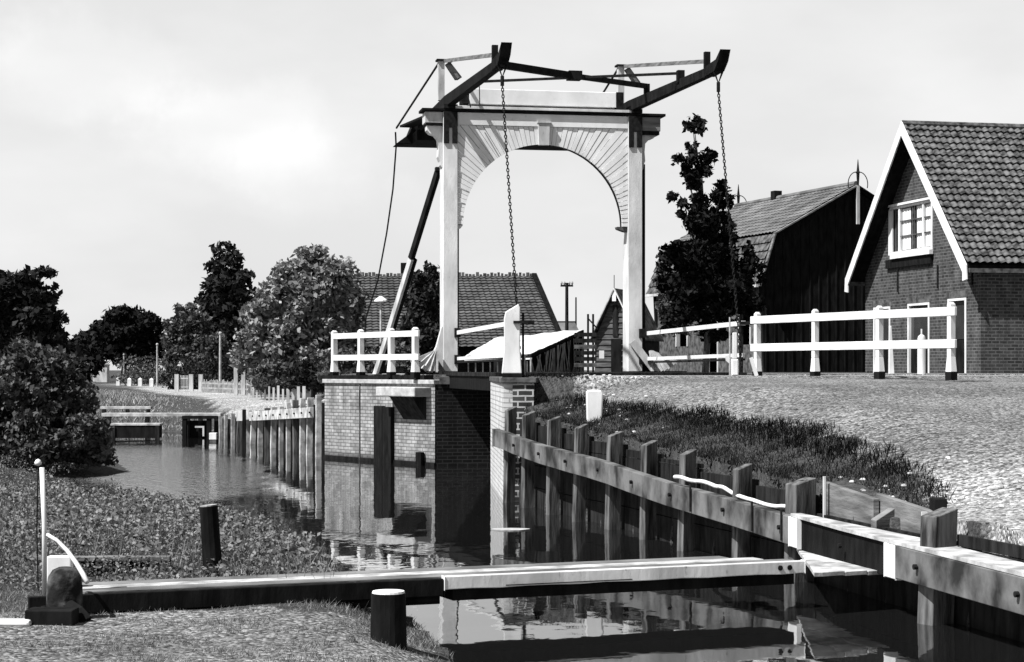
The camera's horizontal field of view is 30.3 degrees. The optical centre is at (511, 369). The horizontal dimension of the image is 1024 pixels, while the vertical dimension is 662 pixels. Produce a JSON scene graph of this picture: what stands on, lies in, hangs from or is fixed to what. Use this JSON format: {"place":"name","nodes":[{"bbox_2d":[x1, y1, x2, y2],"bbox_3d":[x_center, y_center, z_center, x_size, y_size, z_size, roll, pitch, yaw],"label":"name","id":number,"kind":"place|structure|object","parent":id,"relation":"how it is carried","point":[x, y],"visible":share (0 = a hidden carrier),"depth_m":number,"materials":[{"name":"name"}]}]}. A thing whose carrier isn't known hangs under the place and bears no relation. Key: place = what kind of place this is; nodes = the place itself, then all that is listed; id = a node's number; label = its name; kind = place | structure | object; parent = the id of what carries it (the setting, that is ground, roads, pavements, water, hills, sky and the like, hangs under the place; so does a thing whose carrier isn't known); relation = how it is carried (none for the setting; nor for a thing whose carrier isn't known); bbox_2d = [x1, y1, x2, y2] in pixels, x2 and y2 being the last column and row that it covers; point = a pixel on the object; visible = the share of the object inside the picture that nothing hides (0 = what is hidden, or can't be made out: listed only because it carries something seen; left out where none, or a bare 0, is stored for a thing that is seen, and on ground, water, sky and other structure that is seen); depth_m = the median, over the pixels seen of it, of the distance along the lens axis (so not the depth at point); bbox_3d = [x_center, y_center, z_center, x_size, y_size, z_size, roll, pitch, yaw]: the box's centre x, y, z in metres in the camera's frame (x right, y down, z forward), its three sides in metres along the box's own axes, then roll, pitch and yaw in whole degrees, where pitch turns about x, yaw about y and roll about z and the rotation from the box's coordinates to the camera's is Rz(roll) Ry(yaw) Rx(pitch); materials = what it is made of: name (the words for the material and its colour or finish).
{"place":"outdoors","nodes":[
{"label":"outdoors","id":0,"kind":"place"},
{"bbox_2d":[174,374,202,390],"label":"garden gate","id":1,"kind":"structure","parent":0,"point":[191,381],"depth_m":91.90,"materials":[{"name":"white paint"}]},
{"bbox_2d":[0,584,452,661],"bbox_3d":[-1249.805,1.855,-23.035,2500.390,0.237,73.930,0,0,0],"label":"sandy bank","id":2,"kind":"structure","parent":0,"point":[250,637],"depth_m":12.48,"materials":[{"name":"plant"}]},
{"bbox_2d":[0,618,31,625],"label":"edge slab","id":3,"kind":"structure","parent":2,"relation":"on","point":[14,622],"depth_m":12.89,"materials":[{"name":"white paint"}]},
{"bbox_2d":[39,467,46,594],"bbox_3d":[-3.373,1.160,13.600,0.054,0.917,0.036,0,0,0],"label":"pole","id":4,"kind":"object","parent":2,"relation":"on","point":[44,527],"visible":0.95,"depth_m":13.59,"materials":[{"name":"white paint"}]},
{"bbox_2d":[25,607,78,625],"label":"end block","id":5,"kind":"structure","parent":2,"relation":"on","point":[64,616],"depth_m":12.95,"materials":[{"name":"black wood"}]},
{"bbox_2d":[41,566,91,621],"bbox_3d":[-3.129,1.600,13.277,0.389,0.415,0.412,0,0,0],"label":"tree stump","id":6,"kind":"object","parent":2,"relation":"on","point":[64,588],"visible":0.61,"depth_m":13.25,"materials":[{"name":"stone"}]},
{"bbox_2d":[46,533,89,583],"bbox_3d":[-3.142,1.337,13.413,0.408,0.345,0.067,0,0,32],"label":"bent lath","id":7,"kind":"object","parent":6,"relation":"attached to","point":[86,580],"visible":1,"depth_m":13.40,"materials":[{"name":"white paint"}]},
{"bbox_2d":[370,589,406,649],"bbox_3d":[-0.836,1.899,12.800,0.256,0.803,0.253,0,0,0],"label":"mooring post","id":8,"kind":"object","parent":2,"relation":"on","point":[388,617],"visible":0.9,"depth_m":12.70,"materials":[{"name":"black paint"}]},
{"bbox_2d":[130,386,324,417],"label":"canal path","id":9,"kind":"structure","parent":0,"point":[232,402],"depth_m":67.78,"materials":[{"name":"grey gravel"}]},
{"bbox_2d":[138,378,141,385],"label":"bollard","id":10,"kind":"object","parent":9,"relation":"on","point":[139,381],"visible":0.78,"depth_m":121.03,"materials":[{"name":"white paint"}]},
{"bbox_2d":[149,378,153,386],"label":"bollard","id":11,"kind":"object","parent":9,"relation":"on","point":[151,382],"visible":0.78,"depth_m":116.55,"materials":[{"name":"white paint"}]},
{"bbox_2d":[156,343,157,385],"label":"street lamp","id":12,"kind":"object","parent":9,"relation":"on","point":[156,364],"visible":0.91,"depth_m":119.95,"materials":[{"name":"metal"}]},
{"bbox_2d":[159,359,206,388],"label":"garden bush","id":13,"kind":"object","parent":9,"relation":"on","point":[173,370],"visible":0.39,"depth_m":99.70,"materials":[{"name":"grey plant"}]},
{"bbox_2d":[160,302,231,373],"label":"lime tree","id":14,"kind":"object","parent":9,"relation":"on","point":[190,338],"visible":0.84,"depth_m":105.38,"materials":[{"name":"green plant"}]},
{"bbox_2d":[219,332,221,392],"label":"street lamp","id":15,"kind":"object","parent":9,"relation":"on","point":[220,367],"visible":0.91,"depth_m":87.95,"materials":[{"name":"metal"}]},
{"bbox_2d":[234,367,237,394],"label":"garden post","id":16,"kind":"object","parent":9,"relation":"on","point":[235,382],"visible":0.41,"depth_m":77.92,"materials":[{"name":"white paint"}]},
{"bbox_2d":[241,364,245,394],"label":"garden post","id":17,"kind":"object","parent":9,"relation":"on","point":[243,385],"visible":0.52,"depth_m":77.92,"materials":[{"name":"white paint"}]},
{"bbox_2d":[245,359,297,394],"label":"garden bush","id":18,"kind":"object","parent":9,"relation":"on","point":[271,374],"visible":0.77,"depth_m":67.47,"materials":[{"name":"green plant"}]},
{"bbox_2d":[248,386,305,403],"bbox_3d":[-8.194,0.812,65.000,0.112,0.617,14.544,0,0,-15],"label":"picket fence","id":19,"kind":"object","parent":9,"relation":"on","point":[293,393],"visible":0.69,"depth_m":62.64,"materials":[{"name":"white paint"}]},
{"bbox_2d":[281,357,324,392],"bbox_3d":[-6.245,0.186,59.956,1.890,1.187,2.000,0,0,41],"label":"garden bush","id":20,"kind":"object","parent":9,"relation":"on","point":[305,375],"visible":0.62,"depth_m":59.55,"materials":[{"name":"black plant"}]},
{"bbox_2d":[295,389,311,399],"bbox_3d":[-7.083,0.575,64.000,0.700,0.890,0.600,0,0,0],"label":"garden hut","id":21,"kind":"object","parent":9,"relation":"on","point":[308,394],"visible":0.04,"depth_m":63.75,"materials":[{"name":"wood"}]},
{"bbox_2d":[315,346,372,382],"bbox_3d":[-5.131,-0.119,57.925,1.940,1.228,1.908,0,0,43],"label":"garden bush","id":22,"kind":"object","parent":9,"relation":"on","point":[347,367],"visible":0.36,"depth_m":57.66,"materials":[{"name":"grey plant"}]},
{"bbox_2d":[0,370,1020,661],"bbox_3d":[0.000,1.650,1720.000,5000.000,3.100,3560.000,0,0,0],"label":"ground","id":23,"kind":"structure","parent":0,"point":[548,388],"depth_m":20.87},
{"bbox_2d":[34,459,41,590],"bbox_3d":[-3.759,1.236,15.000,0.058,1.058,0.059,0,0,0],"label":"knobbed stake","id":24,"kind":"object","parent":23,"relation":"on","point":[37,462],"visible":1,"depth_m":15.00,"materials":[{"name":"white wood"}]},
{"bbox_2d":[0,264,86,364],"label":"alder tree","id":25,"kind":"object","parent":23,"relation":"on","point":[28,303],"visible":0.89,"depth_m":43.62,"materials":[{"name":"black plant"}]},
{"bbox_2d":[0,331,112,381],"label":"distant trees","id":26,"kind":"object","parent":23,"relation":"on","point":[97,359],"visible":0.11,"depth_m":149.26,"materials":[{"name":"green plant"}]},
{"bbox_2d":[0,336,118,468],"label":"elder bush","id":27,"kind":"object","parent":23,"relation":"on","point":[33,408],"visible":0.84,"depth_m":35.07,"materials":[{"name":"black plant"}]},
{"bbox_2d":[47,555,72,579],"bbox_3d":[-3.322,1.577,13.900,0.180,0.420,0.080,0,0,0],"label":"marker board","id":28,"kind":"object","parent":23,"relation":"on","point":[55,561],"visible":0.24,"depth_m":13.86,"materials":[{"name":"white paint"}]},
{"bbox_2d":[51,412,116,460],"bbox_3d":[-7.908,1.240,34.942,1.083,0.928,0.942,0,0,23],"label":"willow bush","id":29,"kind":"object","parent":23,"relation":"on","point":[76,435],"visible":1,"depth_m":34.84,"materials":[{"name":"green plant"}]},
{"bbox_2d":[28,555,170,576],"bbox_3d":[-3.566,1.741,16.342,1.230,0.270,0.240,0,0,-4],"label":"ledge board","id":30,"kind":"object","parent":23,"relation":"on","point":[82,562],"visible":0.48,"depth_m":16.25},
{"bbox_2d":[93,360,110,381],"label":"white hut","id":31,"kind":"object","parent":23,"relation":"on","point":[103,377],"visible":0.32,"depth_m":159.50,"materials":[{"name":"paint"}]},
{"bbox_2d":[73,303,165,380],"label":"oak tree","id":32,"kind":"object","parent":23,"relation":"on","point":[126,330],"visible":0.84,"depth_m":168.47,"materials":[{"name":"black plant"}]},
{"bbox_2d":[127,378,131,385],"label":"bollard","id":33,"kind":"object","parent":23,"relation":"on","point":[129,381],"visible":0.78,"depth_m":121.03,"materials":[{"name":"white paint"}]},
{"bbox_2d":[111,352,168,385],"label":"garden bush","id":34,"kind":"object","parent":23,"relation":"on","point":[147,372],"visible":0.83,"depth_m":124.41,"materials":[{"name":"grey plant"}]},
{"bbox_2d":[8,389,324,430],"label":"meadow grass","id":35,"kind":"structure","parent":23,"relation":"on","point":[110,394],"depth_m":69.38,"materials":[{"name":"plant"}]},
{"bbox_2d":[0,450,368,611],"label":"ground cover","id":36,"kind":"object","parent":23,"relation":"on","point":[28,526],"visible":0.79,"depth_m":18.30,"materials":[{"name":"grey plant"}]},
{"bbox_2d":[120,374,249,385],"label":"picket fence","id":37,"kind":"object","parent":23,"relation":"on","point":[164,382],"depth_m":127.77,"materials":[{"name":"wood"}]},
{"bbox_2d":[199,504,222,576],"bbox_3d":[-2.539,1.521,16.000,0.213,0.769,0.170,0,0,0],"label":"leaning post","id":38,"kind":"object","parent":23,"relation":"on","point":[210,531],"visible":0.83,"depth_m":15.93,"materials":[{"name":"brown wood"}]},
{"bbox_2d":[188,355,250,382],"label":"garden bush","id":39,"kind":"object","parent":23,"relation":"on","point":[227,374],"visible":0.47,"depth_m":94.69,"materials":[{"name":"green plant"}]},
{"bbox_2d":[193,241,257,363],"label":"poplar tree","id":40,"kind":"object","parent":23,"relation":"on","point":[223,298],"visible":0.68,"depth_m":115.18,"materials":[{"name":"black plant"}]},
{"bbox_2d":[201,379,251,394],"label":"picket fence","id":41,"kind":"object","parent":23,"relation":"on","point":[211,386],"visible":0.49,"depth_m":85.87,"materials":[{"name":"wood"}]},
{"bbox_2d":[231,332,261,375],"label":"distant trees","id":42,"kind":"object","parent":23,"relation":"on","point":[254,367],"depth_m":139.00,"materials":[{"name":"black plant"}]},
{"bbox_2d":[219,395,324,456],"bbox_3d":[-6.866,1.593,50.717,0.555,2.022,15.314,0,0,-18],"label":"timber revetment","id":43,"kind":"object","parent":23,"relation":"on","point":[296,428],"visible":0.56,"depth_m":46.47,"materials":[{"name":"grey wood"}]},
{"bbox_2d":[225,243,369,397],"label":"chestnut tree","id":44,"kind":"object","parent":23,"relation":"on","point":[298,308],"visible":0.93,"depth_m":71.28,"materials":[{"name":"grey plant"}]},
{"bbox_2d":[374,296,387,342],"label":"street lamp","id":45,"kind":"object","parent":23,"relation":"on","point":[380,299],"visible":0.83,"depth_m":65.96,"materials":[{"name":"metal"}]},
{"bbox_2d":[364,340,420,373],"bbox_3d":[-3.842,-0.405,59.933,1.977,1.241,1.915,0,0,0],"label":"garden bush","id":46,"kind":"object","parent":23,"relation":"on","point":[402,366],"visible":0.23,"depth_m":59.67,"materials":[{"name":"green plant"}]},
{"bbox_2d":[322,376,490,465],"bbox_3d":[8.896,1.670,41.639,26.311,3.060,4.467,0,0,-2],"label":"bridge abutment","id":47,"kind":"object","parent":23,"relation":"on","point":[439,422],"visible":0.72,"depth_m":39.87,"materials":[{"name":"brick"}]},
{"bbox_2d":[318,375,432,379],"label":"timber kerb","id":48,"kind":"structure","parent":47,"relation":"on","point":[403,377],"depth_m":41.18,"materials":[{"name":"grey wood"}]},
{"bbox_2d":[330,327,419,377],"bbox_3d":[-3.006,-0.362,41.343,0.150,1.065,4.261,0,0,-31],"label":"white railing","id":49,"kind":"object","parent":48,"relation":"on","point":[391,356],"visible":1,"depth_m":40.98,"materials":[{"name":"paint"}]},
{"bbox_2d":[364,42,753,390],"bbox_3d":[0.483,-3.259,41.558,6.552,7.277,15.267,0,0,-10],"label":"drawbridge","id":50,"kind":"object","parent":47,"relation":"on","point":[492,125],"visible":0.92,"depth_m":41.03,"materials":[{"name":"white paint"}]},
{"bbox_2d":[395,260,461,372],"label":"tree","id":51,"kind":"object","parent":23,"relation":"on","point":[421,303],"visible":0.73,"depth_m":65.45,"materials":[{"name":"black plant"}]},
{"bbox_2d":[318,263,560,393],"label":"long barn","id":52,"kind":"structure","parent":23,"relation":"on","point":[484,299],"depth_m":78.59,"materials":[{"name":"tile"}]},
{"bbox_2d":[28,548,878,613],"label":"plank walkway","id":53,"kind":"structure","parent":23,"relation":"on","point":[423,586],"depth_m":14.79,"materials":[{"name":"white paint"}]},
{"bbox_2d":[464,330,583,371],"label":"canopy shed","id":54,"kind":"structure","parent":23,"relation":"on","point":[549,352],"depth_m":59.91,"materials":[{"name":"fabric"}]},
{"bbox_2d":[560,282,572,330],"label":"telegraph pole","id":55,"kind":"object","parent":23,"relation":"on","point":[566,285],"visible":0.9,"depth_m":77.96,"materials":[{"name":"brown wood"}]},
{"bbox_2d":[558,321,586,349],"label":"house","id":56,"kind":"structure","parent":23,"relation":"on","point":[572,326],"depth_m":89.22,"materials":[{"name":"tile"}]},
{"bbox_2d":[575,297,576,325],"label":"telegraph pole","id":57,"kind":"object","parent":23,"relation":"on","point":[576,310],"visible":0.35,"depth_m":94.97,"materials":[{"name":"grey wood"}]},
{"bbox_2d":[574,314,597,371],"bbox_3d":[2.200,-0.750,55.985,0.715,1.800,0.090,0,0,0],"label":"garden fence","id":58,"kind":"object","parent":23,"relation":"on","point":[587,352],"visible":0.91,"depth_m":55.95,"materials":[{"name":"wood"}]},
{"bbox_2d":[586,390,602,420],"bbox_3d":[1.137,0.505,26.085,0.234,0.455,0.170,0,0,0],"label":"bollard","id":59,"kind":"object","parent":23,"relation":"on","point":[594,402],"visible":0.77,"depth_m":26.00,"materials":[{"name":"white paint"}]},
{"bbox_2d":[589,275,663,371],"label":"wooden shed","id":60,"kind":"structure","parent":23,"relation":"on","point":[609,331],"depth_m":58.08,"materials":[{"name":"grey wood"}]},
{"bbox_2d":[599,351,603,357],"bbox_3d":[2.726,-0.465,57.500,0.150,0.240,0.020,0,0,0],"label":"notice board","id":61,"kind":"object","parent":60,"relation":"attached to","point":[601,354],"visible":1,"depth_m":57.49,"materials":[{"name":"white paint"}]},
{"bbox_2d":[611,339,621,371],"bbox_3d":[3.199,-0.425,57.973,0.330,1.050,0.025,0,0,18],"label":"door","id":62,"kind":"structure","parent":60,"relation":"in","point":[616,344],"depth_m":57.96,"materials":[{"name":"black wood"}]},
{"bbox_2d":[521,369,956,508],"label":"verge grass","id":63,"kind":"structure","parent":23,"relation":"on","point":[878,472],"depth_m":21.22,"materials":[{"name":"plant"}]},
{"bbox_2d":[492,406,1023,641],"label":"timber revetment","id":64,"kind":"object","parent":23,"relation":"on","point":[930,571],"visible":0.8,"depth_m":18.08,"materials":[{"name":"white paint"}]},
{"bbox_2d":[673,475,784,508],"bbox_3d":[2.346,1.252,19.270,0.148,0.218,2.905,0,0,-21],"label":"mooring rope","id":65,"kind":"object","parent":64,"relation":"on","point":[743,497],"visible":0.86,"depth_m":19.57,"materials":[{"name":"white fabric"}]},
{"bbox_2d":[556,374,1023,517],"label":"pebbles","id":66,"kind":"object","parent":23,"relation":"on","point":[985,492],"visible":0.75,"depth_m":17.14,"materials":[{"name":"grey stone"}]},
{"bbox_2d":[844,120,1023,372],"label":"brick house","id":67,"kind":"structure","parent":23,"relation":"on","point":[943,225],"depth_m":57.01,"materials":[{"name":"grey brick"}]},
{"bbox_2d":[885,197,932,268],"bbox_3d":[12.359,-4.225,58.723,0.280,2.010,3.380,0,0,-13],"label":"window","id":68,"kind":"structure","parent":67,"relation":"in","point":[910,223],"depth_m":58.70,"materials":[{"name":"white paint"}]},
{"bbox_2d":[0,0,1023,369],"label":"sky","id":69,"kind":"structure","parent":0,"point":[138,137],"materials":[{"name":"white"}]},
{"bbox_2d":[12,431,1023,661],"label":"water","id":70,"kind":"structure","parent":0,"point":[366,515],"depth_m":19.62,"materials":[{"name":"black liquid"}]},
{"bbox_2d":[100,406,151,418],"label":"landing stage","id":71,"kind":"object","parent":70,"relation":"in","point":[127,408],"visible":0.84,"depth_m":65.85,"materials":[{"name":"grey wood"}]},
{"bbox_2d":[110,423,163,439],"bbox_3d":[-10.809,2.070,54.490,1.417,1.060,0.620,0,0,0],"label":"landing stage","id":72,"kind":"object","parent":70,"relation":"in","point":[137,430],"visible":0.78,"depth_m":54.22,"materials":[{"name":"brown wood"}]},
{"bbox_2d":[101,413,223,437],"bbox_3d":[-10.341,1.940,55.990,3.509,1.320,0.620,0,0,0],"label":"landing stage","id":73,"kind":"object","parent":70,"relation":"in","point":[108,416],"visible":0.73,"depth_m":55.70,"materials":[{"name":"grey wood"}]},
{"bbox_2d":[182,416,217,437],"bbox_3d":[-9.160,1.925,55.620,1.020,1.150,0.480,0,0,0],"label":"culvert frame","id":74,"kind":"object","parent":70,"relation":"in","point":[206,427],"visible":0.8,"depth_m":55.45,"materials":[{"name":"white paint"}]},
{"bbox_2d":[209,433,216,441],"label":"sluice block","id":75,"kind":"structure","parent":70,"relation":"in","point":[212,437],"depth_m":52.39,"materials":[{"name":"stone"}]},
{"bbox_2d":[238,409,245,445],"bbox_3d":[-7.093,1.770,49.700,0.195,1.460,0.100,0,0,0],"label":"mooring post","id":76,"kind":"object","parent":70,"relation":"in","point":[242,415],"visible":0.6,"depth_m":49.65,"materials":[{"name":"white paint"}]},
{"bbox_2d":[491,528,529,530],"bbox_3d":[-0.016,2.004,23.600,0.489,0.032,0.348,0,0,0],"label":"ledge","id":77,"kind":"object","parent":70,"relation":"on","point":[510,529],"visible":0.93,"depth_m":23.53,"materials":[{"name":"stone"}]},
{"bbox_2d":[489,377,537,500],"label":"bridge pier","id":78,"kind":"structure","parent":70,"relation":"in","point":[508,393],"depth_m":28.80,"materials":[{"name":"brick"}]},
{"bbox_2d":[502,304,525,377],"bbox_3d":[0.031,-0.442,29.090,0.378,1.124,0.320,0,0,0],"label":"gate post","id":79,"kind":"object","parent":78,"relation":"on","point":[511,366],"visible":1,"depth_m":28.97,"materials":[{"name":"white paint"}]},
{"bbox_2d":[404,373,1023,374],"bbox_3d":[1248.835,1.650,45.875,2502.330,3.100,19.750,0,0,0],"label":"bridge yard","id":80,"kind":"structure","parent":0,"point":[892,374],"depth_m":46.23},
{"bbox_2d":[654,285,692,336],"bbox_3d":[4.279,-1.608,49.979,1.055,1.515,0.978,0,0,0],"label":"hedge bush","id":81,"kind":"object","parent":80,"relation":"on","point":[662,301],"visible":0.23,"depth_m":49.80,"materials":[{"name":"grey plant"}]},
{"bbox_2d":[653,113,767,371],"bbox_3d":[4.836,-2.964,45.990,2.819,6.539,1.859,0,0,0],"label":"maple tree","id":82,"kind":"object","parent":80,"relation":"on","point":[700,287],"visible":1,"depth_m":45.73,"materials":[{"name":"black plant"}]},
{"bbox_2d":[888,326,893,373],"bbox_3d":[8.829,-0.460,44.000,0.129,1.122,0.100,0,0,0],"label":"marker post","id":83,"kind":"object","parent":80,"relation":"on","point":[890,362],"visible":0.94,"depth_m":43.95,"materials":[{"name":"white paint"}]},
{"bbox_2d":[917,329,925,373],"bbox_3d":[9.533,-0.425,44.000,0.200,1.050,0.200,0,0,0],"label":"marker post","id":84,"kind":"object","parent":80,"relation":"on","point":[921,361],"visible":0.88,"depth_m":43.92,"materials":[{"name":"white paint"}]},
{"bbox_2d":[645,161,874,371],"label":"black barn","id":85,"kind":"structure","parent":0,"point":[804,243],"depth_m":74.85,"materials":[{"name":"wood"}]},
{"bbox_2d":[675,334,687,346],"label":"window frame","id":86,"kind":"structure","parent":85,"relation":"in","point":[677,339],"depth_m":81.64,"materials":[{"name":"white paint"}]},
{"bbox_2d":[738,317,750,344],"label":"window frame","id":87,"kind":"structure","parent":85,"relation":"in","point":[738,317],"depth_m":74.95,"materials":[{"name":"white paint"}]},
{"bbox_2d":[582,375,1023,546],"bbox_3d":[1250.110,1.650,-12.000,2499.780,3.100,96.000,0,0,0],"label":"gravel road","id":88,"kind":"structure","parent":0,"point":[976,422],"depth_m":21.96,"materials":[{"name":"grey gravel"}]},
{"bbox_2d":[725,317,737,375],"bbox_3d":[3.675,-0.390,31.600,0.210,0.980,0.120,0,0,0],"label":"gate post","id":89,"kind":"object","parent":88,"relation":"on","point":[733,365],"visible":1,"depth_m":31.55,"materials":[{"name":"white paint"}]},
{"bbox_2d":[749,357,757,375],"bbox_3d":[3.964,-0.050,31.000,0.148,0.317,0.050,0,0,0],"label":"stake","id":90,"kind":"object","parent":88,"relation":"on","point":[753,365],"visible":0.86,"depth_m":30.98,"materials":[{"name":"white paint"}]},
{"bbox_2d":[750,302,956,379],"bbox_3d":[5.175,-0.407,29.250,0.114,1.115,5.448,0,0,-25],"label":"white railing","id":91,"kind":"object","parent":88,"relation":"on","point":[879,314],"visible":0.98,"depth_m":28.66,"materials":[{"name":"paint"}]}
]}

